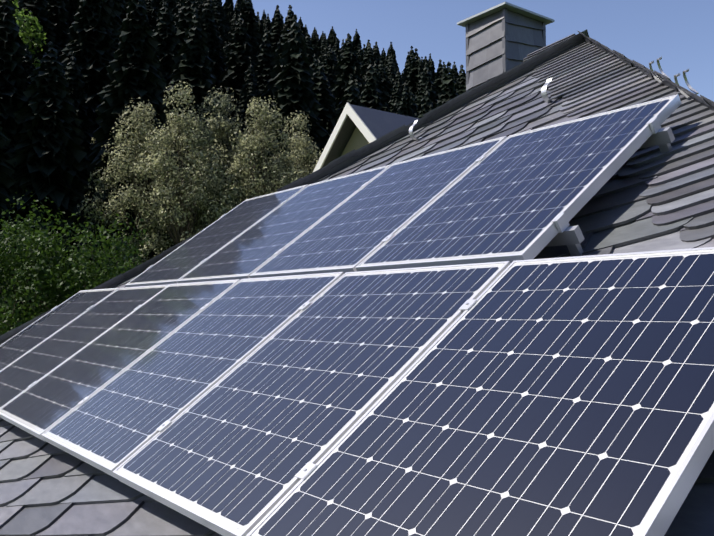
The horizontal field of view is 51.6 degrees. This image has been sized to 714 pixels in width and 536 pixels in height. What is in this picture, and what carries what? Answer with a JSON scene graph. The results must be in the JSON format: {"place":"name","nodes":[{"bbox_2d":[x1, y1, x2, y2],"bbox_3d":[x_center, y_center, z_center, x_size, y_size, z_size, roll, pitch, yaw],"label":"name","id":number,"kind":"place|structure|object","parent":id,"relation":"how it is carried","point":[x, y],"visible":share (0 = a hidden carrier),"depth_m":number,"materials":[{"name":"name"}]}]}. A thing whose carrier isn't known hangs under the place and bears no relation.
{"place":"outdoors","nodes":[
{"label":"outdoors","id":0,"kind":"place"},
{"bbox_2d":[0,34,713,535],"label":"roof slates","id":1,"kind":"object","parent":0,"point":[652,198],"visible":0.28,"depth_m":3.21,"materials":[{"name":"grey stone"}]},
{"bbox_2d":[0,29,713,344],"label":"roof hip caps","id":2,"kind":"object","parent":1,"relation":"on","point":[435,114],"visible":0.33,"depth_m":6.30,"materials":[{"name":"grey stone"}]},
{"bbox_2d":[409,56,698,139],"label":"roof hooks","id":3,"kind":"object","parent":1,"relation":"attached to","point":[546,98],"visible":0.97,"depth_m":4.12,"materials":[{"name":"silver metal"}]},
{"bbox_2d":[313,102,418,171],"bbox_3d":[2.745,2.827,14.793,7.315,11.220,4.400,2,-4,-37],"label":"dormer","id":4,"kind":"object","parent":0,"point":[356,127],"depth_m":13.14,"materials":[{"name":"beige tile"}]},
{"bbox_2d":[221,0,713,101],"label":"sky","id":5,"kind":"structure","parent":0,"point":[681,32],"materials":[{"name":"blue"}]},
{"bbox_3d":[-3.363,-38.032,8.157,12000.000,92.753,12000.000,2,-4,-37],"label":"terrain","id":6,"kind":"structure","parent":0,"visible":0},
{"bbox_2d":[0,112,20,334],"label":"conifer tree","id":7,"kind":"object","parent":6,"relation":"on","point":[7,172],"visible":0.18,"depth_m":55.04,"materials":[{"name":"green plant"}]},
{"bbox_2d":[0,0,31,301],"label":"conifer tree","id":8,"kind":"object","parent":6,"relation":"on","point":[15,81],"visible":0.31,"depth_m":58.94,"materials":[{"name":"green plant"}]},
{"bbox_2d":[12,0,46,66],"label":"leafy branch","id":9,"kind":"object","parent":6,"relation":"on","point":[27,29],"visible":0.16,"depth_m":78.14,"materials":[{"name":"green plant"}]},
{"bbox_2d":[23,44,35,80],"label":"conifer tree","id":10,"kind":"object","parent":6,"relation":"on","point":[28,61],"visible":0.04,"depth_m":67.44,"materials":[{"name":"green plant"}]},
{"bbox_2d":[18,20,40,67],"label":"conifer tree","id":11,"kind":"object","parent":6,"relation":"on","point":[37,55],"visible":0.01,"depth_m":82.17,"materials":[{"name":"green plant"}]},
{"bbox_2d":[15,0,61,69],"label":"conifer tree","id":12,"kind":"object","parent":6,"relation":"on","point":[37,9],"visible":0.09,"depth_m":88.78,"materials":[{"name":"green plant"}]},
{"bbox_2d":[0,190,100,335],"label":"bush","id":13,"kind":"object","parent":6,"relation":"on","point":[28,239],"visible":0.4,"depth_m":27.33,"materials":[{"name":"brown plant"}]},
{"bbox_2d":[2,41,100,313],"bbox_3d":[-24.731,-4.805,59.157,14.838,27.248,14.719,0,-3,-4],"label":"conifer tree","id":14,"kind":"object","parent":6,"relation":"on","point":[48,151],"visible":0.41,"depth_m":57.48,"materials":[{"name":"green plant"}]},
{"bbox_2d":[0,212,148,330],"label":"bush","id":15,"kind":"object","parent":6,"relation":"on","point":[104,254],"visible":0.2,"depth_m":26.93,"materials":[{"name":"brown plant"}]},
{"bbox_2d":[64,51,95,151],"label":"conifer tree","id":16,"kind":"object","parent":6,"relation":"on","point":[74,78],"visible":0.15,"depth_m":65.13,"materials":[{"name":"green plant"}]},
{"bbox_2d":[60,0,116,139],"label":"conifer tree","id":17,"kind":"object","parent":6,"relation":"on","point":[91,34],"visible":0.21,"depth_m":71.55,"materials":[{"name":"green plant"}]},
{"bbox_2d":[95,23,120,117],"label":"conifer tree","id":18,"kind":"object","parent":6,"relation":"on","point":[115,37],"visible":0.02,"depth_m":73.52,"materials":[{"name":"green plant"}]},
{"bbox_2d":[117,0,126,22],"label":"conifer tree","id":19,"kind":"object","parent":6,"relation":"on","point":[122,9],"visible":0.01,"depth_m":91.82,"materials":[{"name":"green plant"}]},
{"bbox_2d":[77,0,180,279],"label":"conifer tree","id":20,"kind":"object","parent":6,"relation":"on","point":[133,70],"visible":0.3,"depth_m":60.32,"materials":[{"name":"green plant"}]},
{"bbox_2d":[77,97,195,277],"bbox_3d":[-17.598,-2.691,57.419,8.535,21.251,7.713,-1,-3,21],"label":"pale tree","id":21,"kind":"object","parent":6,"relation":"on","point":[138,144],"visible":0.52,"depth_m":56.45,"materials":[{"name":"green plant"}]},
{"bbox_2d":[125,0,152,29],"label":"conifer tree","id":22,"kind":"object","parent":6,"relation":"on","point":[144,5],"depth_m":114.21,"materials":[{"name":"green plant"}]},
{"bbox_2d":[145,0,157,29],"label":"conifer tree","id":23,"kind":"object","parent":6,"relation":"on","point":[151,13],"visible":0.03,"depth_m":117.93,"materials":[{"name":"green plant"}]},
{"bbox_2d":[157,56,168,101],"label":"conifer tree","id":24,"kind":"object","parent":6,"relation":"on","point":[162,74],"visible":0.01,"depth_m":66.65,"materials":[{"name":"green plant"}]},
{"bbox_2d":[153,0,179,83],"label":"conifer tree","id":25,"kind":"object","parent":6,"relation":"on","point":[166,37],"visible":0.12,"depth_m":80.78,"materials":[{"name":"green plant"}]},
{"bbox_2d":[156,0,176,21],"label":"conifer tree","id":26,"kind":"object","parent":6,"relation":"on","point":[172,4],"visible":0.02,"depth_m":129.38,"materials":[{"name":"green plant"}]},
{"bbox_2d":[168,62,176,87],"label":"conifer tree","id":27,"kind":"object","parent":6,"relation":"on","point":[174,68],"depth_m":78.16,"materials":[{"name":"green plant"}]},
{"bbox_2d":[173,0,182,22],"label":"conifer tree","id":28,"kind":"object","parent":6,"relation":"on","point":[178,8],"visible":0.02,"depth_m":117.85,"materials":[{"name":"green plant"}]},
{"bbox_2d":[174,8,181,34],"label":"conifer tree","id":29,"kind":"object","parent":6,"relation":"on","point":[177,17],"visible":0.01,"depth_m":112.28,"materials":[{"name":"green plant"}]},
{"bbox_2d":[128,80,244,266],"bbox_3d":[-13.058,-2.430,56.094,8.429,23.622,8.518,1,-3,-22],"label":"pale tree","id":30,"kind":"object","parent":6,"relation":"on","point":[195,195],"visible":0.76,"depth_m":55.00,"materials":[{"name":"green plant"}]},
{"bbox_2d":[176,0,218,91],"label":"conifer tree","id":31,"kind":"object","parent":6,"relation":"on","point":[184,18],"visible":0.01,"depth_m":89.58,"materials":[{"name":"green plant"}]},
{"bbox_2d":[195,0,205,19],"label":"conifer tree","id":32,"kind":"object","parent":6,"relation":"on","point":[198,3],"visible":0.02,"depth_m":141.80,"materials":[{"name":"green plant"}]},
{"bbox_2d":[165,7,239,233],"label":"conifer tree","id":33,"kind":"object","parent":6,"relation":"on","point":[192,59],"visible":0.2,"depth_m":65.81,"materials":[{"name":"green plant"}]},
{"bbox_2d":[201,0,224,87],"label":"conifer tree","id":34,"kind":"object","parent":6,"relation":"on","point":[214,40],"visible":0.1,"depth_m":104.93,"materials":[{"name":"green plant"}]},
{"bbox_2d":[212,0,229,44],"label":"conifer tree","id":35,"kind":"object","parent":6,"relation":"on","point":[221,26],"visible":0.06,"depth_m":147.03,"materials":[{"name":"green plant"}]},
{"bbox_2d":[165,86,277,236],"bbox_3d":[-11.013,-3.829,61.453,9.997,23.276,8.908,-1,-3,14],"label":"pale tree","id":36,"kind":"object","parent":6,"relation":"on","point":[216,126],"visible":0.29,"depth_m":60.48,"materials":[{"name":"green plant"}]},
{"bbox_2d":[214,0,228,40],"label":"conifer tree","id":37,"kind":"object","parent":6,"relation":"on","point":[222,11],"visible":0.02,"depth_m":158.02,"materials":[{"name":"green plant"}]},
{"bbox_2d":[223,0,233,28],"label":"conifer tree","id":38,"kind":"object","parent":6,"relation":"on","point":[228,5],"visible":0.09,"depth_m":195.41,"materials":[{"name":"green plant"}]},
{"bbox_2d":[227,14,236,42],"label":"conifer tree","id":39,"kind":"object","parent":6,"relation":"on","point":[232,27],"visible":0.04,"depth_m":153.04,"materials":[{"name":"green plant"}]},
{"bbox_2d":[228,1,239,27],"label":"conifer tree","id":40,"kind":"object","parent":6,"relation":"on","point":[236,9],"visible":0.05,"depth_m":184.69,"materials":[{"name":"green plant"}]},
{"bbox_2d":[217,13,256,146],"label":"conifer tree","id":41,"kind":"object","parent":6,"relation":"on","point":[238,49],"visible":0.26,"depth_m":99.83,"materials":[{"name":"green plant"}]},
{"bbox_2d":[223,0,261,66],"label":"conifer tree","id":42,"kind":"object","parent":6,"relation":"on","point":[249,17],"visible":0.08,"depth_m":107.08,"materials":[{"name":"green plant"}]},
{"bbox_2d":[228,60,262,156],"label":"conifer tree","id":43,"kind":"object","parent":6,"relation":"on","point":[250,76],"visible":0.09,"depth_m":92.99,"materials":[{"name":"green plant"}]},
{"bbox_2d":[231,83,261,186],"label":"conifer tree","id":44,"kind":"object","parent":6,"relation":"on","point":[252,93],"visible":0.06,"depth_m":80.53,"materials":[{"name":"green plant"}]},
{"bbox_2d":[256,12,263,40],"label":"conifer tree","id":45,"kind":"object","parent":6,"relation":"on","point":[261,29],"visible":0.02,"depth_m":113.53,"materials":[{"name":"green plant"}]},
{"bbox_2d":[215,96,308,220],"bbox_3d":[-6.990,-2.420,58.684,8.339,22.976,9.228,2,-4,-36],"label":"pale tree","id":46,"kind":"object","parent":6,"relation":"on","point":[251,155],"visible":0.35,"depth_m":58.62,"materials":[{"name":"green plant"}]},
{"bbox_2d":[253,28,274,107],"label":"conifer tree","id":47,"kind":"object","parent":6,"relation":"on","point":[263,67],"visible":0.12,"depth_m":97.52,"materials":[{"name":"green plant"}]},
{"bbox_2d":[261,10,266,23],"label":"conifer tree","id":48,"kind":"object","parent":6,"relation":"on","point":[263,16],"visible":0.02,"depth_m":235.97,"materials":[{"name":"green plant"}]},
{"bbox_2d":[263,14,270,33],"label":"conifer tree","id":49,"kind":"object","parent":6,"relation":"on","point":[267,24],"visible":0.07,"depth_m":191.00,"materials":[{"name":"green plant"}]},
{"bbox_2d":[268,5,283,53],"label":"conifer tree","id":50,"kind":"object","parent":6,"relation":"on","point":[276,28],"visible":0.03,"depth_m":139.66,"materials":[{"name":"green plant"}]},
{"bbox_2d":[259,5,306,128],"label":"conifer tree","id":51,"kind":"object","parent":6,"relation":"on","point":[267,94],"visible":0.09,"depth_m":91.01,"materials":[{"name":"green plant"}]},
{"bbox_2d":[255,14,329,182],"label":"conifer tree","id":52,"kind":"object","parent":6,"relation":"on","point":[292,88],"visible":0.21,"depth_m":70.19,"materials":[{"name":"green plant"}]},
{"bbox_2d":[268,110,320,190],"bbox_3d":[-4.482,-2.829,63.261,7.699,21.576,7.780,-1,-3,18],"label":"pale tree","id":53,"kind":"object","parent":6,"relation":"on","point":[305,147],"visible":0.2,"depth_m":62.81,"materials":[{"name":"green plant"}]},
{"bbox_2d":[298,17,305,42],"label":"conifer tree","id":54,"kind":"object","parent":6,"relation":"on","point":[302,28],"visible":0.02,"depth_m":210.68,"materials":[{"name":"green plant"}]},
{"bbox_2d":[304,33,316,64],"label":"conifer tree","id":55,"kind":"object","parent":6,"relation":"on","point":[309,52],"visible":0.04,"depth_m":135.37,"materials":[{"name":"green plant"}]},
{"bbox_2d":[310,54,318,72],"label":"conifer tree","id":56,"kind":"object","parent":6,"relation":"on","point":[313,65],"visible":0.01,"depth_m":98.78,"materials":[{"name":"green plant"}]},
{"bbox_2d":[310,27,321,57],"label":"conifer tree","id":57,"kind":"object","parent":6,"relation":"on","point":[316,43],"visible":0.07,"depth_m":191.88,"materials":[{"name":"green plant"}]},
{"bbox_2d":[317,33,328,61],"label":"conifer tree","id":58,"kind":"object","parent":6,"relation":"on","point":[322,49],"visible":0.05,"depth_m":173.25,"materials":[{"name":"green plant"}]},
{"bbox_2d":[320,41,327,62],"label":"conifer tree","id":59,"kind":"object","parent":6,"relation":"on","point":[325,50],"visible":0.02,"depth_m":167.71,"materials":[{"name":"green plant"}]},
{"bbox_2d":[312,61,336,147],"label":"conifer tree","id":60,"kind":"object","parent":6,"relation":"on","point":[324,97],"visible":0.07,"depth_m":74.73,"materials":[{"name":"green plant"}]},
{"bbox_2d":[322,45,336,85],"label":"conifer tree","id":61,"kind":"object","parent":6,"relation":"on","point":[329,65],"visible":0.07,"depth_m":137.74,"materials":[{"name":"green plant"}]},
{"bbox_2d":[327,26,339,49],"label":"conifer tree","id":62,"kind":"object","parent":6,"relation":"on","point":[331,39],"visible":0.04,"depth_m":208.80,"materials":[{"name":"green plant"}]},
{"bbox_2d":[333,37,338,56],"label":"conifer tree","id":63,"kind":"object","parent":6,"relation":"on","point":[336,47],"visible":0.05,"depth_m":197.52,"materials":[{"name":"green plant"}]},
{"bbox_2d":[337,39,343,61],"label":"conifer tree","id":64,"kind":"object","parent":6,"relation":"on","point":[340,53],"depth_m":154.12,"materials":[{"name":"green plant"}]},
{"bbox_2d":[325,74,365,139],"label":"conifer tree","id":65,"kind":"object","parent":6,"relation":"on","point":[351,93],"visible":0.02,"depth_m":70.11,"materials":[{"name":"green plant"}]},
{"bbox_2d":[330,33,362,114],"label":"conifer tree","id":66,"kind":"object","parent":6,"relation":"on","point":[348,64],"visible":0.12,"depth_m":95.25,"materials":[{"name":"green plant"}]},
{"bbox_2d":[352,29,361,51],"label":"conifer tree","id":67,"kind":"object","parent":6,"relation":"on","point":[356,41],"visible":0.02,"depth_m":217.63,"materials":[{"name":"green plant"}]},
{"bbox_2d":[355,44,360,59],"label":"conifer tree","id":68,"kind":"object","parent":6,"relation":"on","point":[358,52],"visible":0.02,"depth_m":177.99,"materials":[{"name":"green plant"}]},
{"bbox_2d":[355,79,360,99],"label":"conifer tree","id":69,"kind":"object","parent":6,"relation":"on","point":[357,84],"depth_m":90.07,"materials":[{"name":"green plant"}]},
{"bbox_2d":[359,44,366,69],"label":"conifer tree","id":70,"kind":"object","parent":6,"relation":"on","point":[362,53],"visible":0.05,"depth_m":148.96,"materials":[{"name":"green plant"}]},
{"bbox_2d":[360,44,378,78],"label":"conifer tree","id":71,"kind":"object","parent":6,"relation":"on","point":[368,56],"visible":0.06,"depth_m":127.41,"materials":[{"name":"green plant"}]},
{"bbox_2d":[359,59,383,110],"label":"conifer tree","id":72,"kind":"object","parent":6,"relation":"on","point":[369,95],"visible":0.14,"depth_m":83.84,"materials":[{"name":"green plant"}]},
{"bbox_2d":[373,42,380,70],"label":"conifer tree","id":73,"kind":"object","parent":6,"relation":"on","point":[376,51],"visible":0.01,"depth_m":162.51,"materials":[{"name":"green plant"}]},
{"bbox_2d":[373,60,390,112],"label":"conifer tree","id":74,"kind":"object","parent":6,"relation":"on","point":[383,91],"visible":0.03,"depth_m":101.25,"materials":[{"name":"green plant"}]},
{"bbox_2d":[380,48,385,63],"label":"conifer tree","id":75,"kind":"object","parent":6,"relation":"on","point":[383,56],"visible":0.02,"depth_m":199.21,"materials":[{"name":"green plant"}]},
{"bbox_2d":[377,61,392,101],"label":"conifer tree","id":76,"kind":"object","parent":6,"relation":"on","point":[386,81],"visible":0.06,"depth_m":114.91,"materials":[{"name":"green plant"}]},
{"bbox_2d":[386,55,395,81],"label":"conifer tree","id":77,"kind":"object","parent":6,"relation":"on","point":[391,71],"visible":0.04,"depth_m":148.28,"materials":[{"name":"green plant"}]},
{"bbox_2d":[384,42,400,75],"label":"conifer tree","id":78,"kind":"object","parent":6,"relation":"on","point":[391,51],"visible":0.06,"depth_m":185.96,"materials":[{"name":"green plant"}]},
{"bbox_2d":[387,82,401,111],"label":"conifer tree","id":79,"kind":"object","parent":6,"relation":"on","point":[395,93],"visible":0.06,"depth_m":104.50,"materials":[{"name":"green plant"}]},
{"bbox_2d":[391,99,398,113],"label":"conifer tree","id":80,"kind":"object","parent":6,"relation":"on","point":[395,107],"visible":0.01,"depth_m":93.55,"materials":[{"name":"green plant"}]},
{"bbox_2d":[394,68,401,88],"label":"conifer tree","id":81,"kind":"object","parent":6,"relation":"on","point":[398,80],"visible":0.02,"depth_m":138.74,"materials":[{"name":"green plant"}]},
{"bbox_2d":[397,82,414,117],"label":"conifer tree","id":82,"kind":"object","parent":6,"relation":"on","point":[405,108],"visible":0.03,"depth_m":78.89,"materials":[{"name":"green plant"}]},
{"bbox_2d":[399,46,415,92],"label":"conifer tree","id":83,"kind":"object","parent":6,"relation":"on","point":[409,58],"visible":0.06,"depth_m":137.65,"materials":[{"name":"green plant"}]},
{"bbox_2d":[406,86,417,117],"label":"conifer tree","id":84,"kind":"object","parent":6,"relation":"on","point":[413,104],"visible":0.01,"depth_m":86.51,"materials":[{"name":"green plant"}]},
{"bbox_2d":[405,48,422,94],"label":"conifer tree","id":85,"kind":"object","parent":6,"relation":"on","point":[415,68],"visible":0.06,"depth_m":111.93,"materials":[{"name":"green plant"}]},
{"bbox_2d":[414,72,432,115],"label":"conifer tree","id":86,"kind":"object","parent":6,"relation":"on","point":[421,90],"visible":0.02,"depth_m":95.78,"materials":[{"name":"green plant"}]},
{"bbox_2d":[417,85,433,118],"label":"conifer tree","id":87,"kind":"object","parent":6,"relation":"on","point":[424,107],"visible":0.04,"depth_m":81.94,"materials":[{"name":"green plant"}]},
{"bbox_2d":[414,63,437,106],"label":"conifer tree","id":88,"kind":"object","parent":6,"relation":"on","point":[430,85],"visible":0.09,"depth_m":107.77,"materials":[{"name":"green plant"}]},
{"bbox_2d":[422,56,433,79],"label":"conifer tree","id":89,"kind":"object","parent":6,"relation":"on","point":[425,60],"depth_m":169.01,"materials":[{"name":"green plant"}]},
{"bbox_2d":[427,53,435,77],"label":"conifer tree","id":90,"kind":"object","parent":6,"relation":"on","point":[431,63],"visible":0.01,"depth_m":182.16,"materials":[{"name":"green plant"}]},
{"bbox_2d":[433,59,446,99],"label":"conifer tree","id":91,"kind":"object","parent":6,"relation":"on","point":[438,79],"visible":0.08,"depth_m":115.85,"materials":[{"name":"green plant"}]},
{"bbox_2d":[436,61,458,106],"bbox_3d":[7.819,-3.740,61.600,12.874,27.536,11.997,2,-4,-38],"label":"conifer tree","id":92,"kind":"object","parent":6,"relation":"on","point":[446,92],"visible":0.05,"depth_m":62.06,"materials":[{"name":"green plant"}]},
{"bbox_2d":[452,61,457,80],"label":"conifer tree","id":93,"kind":"object","parent":6,"relation":"on","point":[454,72],"visible":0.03,"depth_m":195.44,"materials":[{"name":"green plant"}]},
{"bbox_2d":[455,65,465,94],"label":"conifer tree","id":94,"kind":"object","parent":6,"relation":"on","point":[460,82],"visible":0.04,"depth_m":100.23,"materials":[{"name":"green plant"}]},
{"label":"house walls","id":95,"kind":"object","parent":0,"visible":0},
{"bbox_3d":[1.004,-0.009,5.637,8.457,3.738,11.671,2,-4,-37],"label":"roof","id":96,"kind":"object","parent":95,"relation":"on","visible":0},
{"bbox_2d":[0,117,674,479],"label":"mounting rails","id":97,"kind":"object","parent":96,"relation":"on","point":[572,238],"visible":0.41,"depth_m":2.82,"materials":[{"name":"silver metal"}]},
{"bbox_2d":[0,288,118,370],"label":"solar panel","id":98,"kind":"object","parent":97,"relation":"attached to","point":[41,330],"visible":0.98,"depth_m":5.94,"materials":[{"name":"blue glass"}]},
{"bbox_2d":[0,284,169,408],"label":"solar panel","id":99,"kind":"object","parent":97,"relation":"attached to","point":[20,375],"visible":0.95,"depth_m":5.08,"materials":[{"name":"blue glass"}]},
{"bbox_2d":[0,279,239,441],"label":"solar panel","id":100,"kind":"object","parent":97,"relation":"attached to","point":[50,399],"visible":0.97,"depth_m":4.22,"materials":[{"name":"blue glass"}]},
{"bbox_2d":[41,272,343,478],"bbox_3d":[-0.779,0.428,3.501,1.324,0.046,0.990,-41,21,-31],"label":"solar panel","id":101,"kind":"object","parent":97,"relation":"attached to","point":[111,426],"visible":0.97,"depth_m":3.40,"materials":[{"name":"blue glass"}]},
{"bbox_2d":[125,184,307,286],"bbox_3d":[-1.099,-0.238,5.789,1.324,0.046,0.990,-41,21,-31],"label":"solar panel","id":102,"kind":"object","parent":97,"relation":"attached to","point":[179,262],"visible":0.95,"depth_m":5.72,"materials":[{"name":"blue glass"}]},
{"bbox_2d":[177,165,389,282],"bbox_3d":[-0.490,-0.282,4.985,1.324,0.047,0.990,-41,21,-31],"label":"solar panel","id":103,"kind":"object","parent":97,"relation":"attached to","point":[251,250],"visible":0.96,"depth_m":4.91,"materials":[{"name":"blue glass"}]},
{"bbox_2d":[113,261,510,535],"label":"solar panel","id":104,"kind":"object","parent":97,"relation":"attached to","point":[238,447],"visible":0.99,"depth_m":2.57,"materials":[{"name":"blue glass"}]},
{"bbox_2d":[249,136,506,277],"bbox_3d":[0.119,-0.328,4.181,1.324,0.046,0.990,-41,21,-31],"label":"solar panel","id":105,"kind":"object","parent":97,"relation":"attached to","point":[351,233],"visible":0.97,"depth_m":4.09,"materials":[{"name":"blue glass"}]},
{"bbox_2d":[246,247,713,535],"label":"solar panel","id":106,"kind":"object","parent":97,"relation":"attached to","point":[567,396],"visible":1,"depth_m":1.82,"materials":[{"name":"blue glass"}]},
{"bbox_2d":[355,94,680,271],"bbox_3d":[0.729,-0.373,3.377,1.324,0.046,0.990,-41,21,-31],"label":"solar panel","id":107,"kind":"object","parent":97,"relation":"attached to","point":[510,198],"visible":1,"depth_m":3.25,"materials":[{"name":"blue glass"}]},
{"bbox_2d":[457,2,554,90],"bbox_3d":[1.580,-1.272,7.777,0.770,2.819,0.680,2,-4,-37],"label":"chimney","id":108,"kind":"object","parent":96,"relation":"on","point":[503,37],"visible":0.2,"depth_m":7.61,"materials":[{"name":"stone"}]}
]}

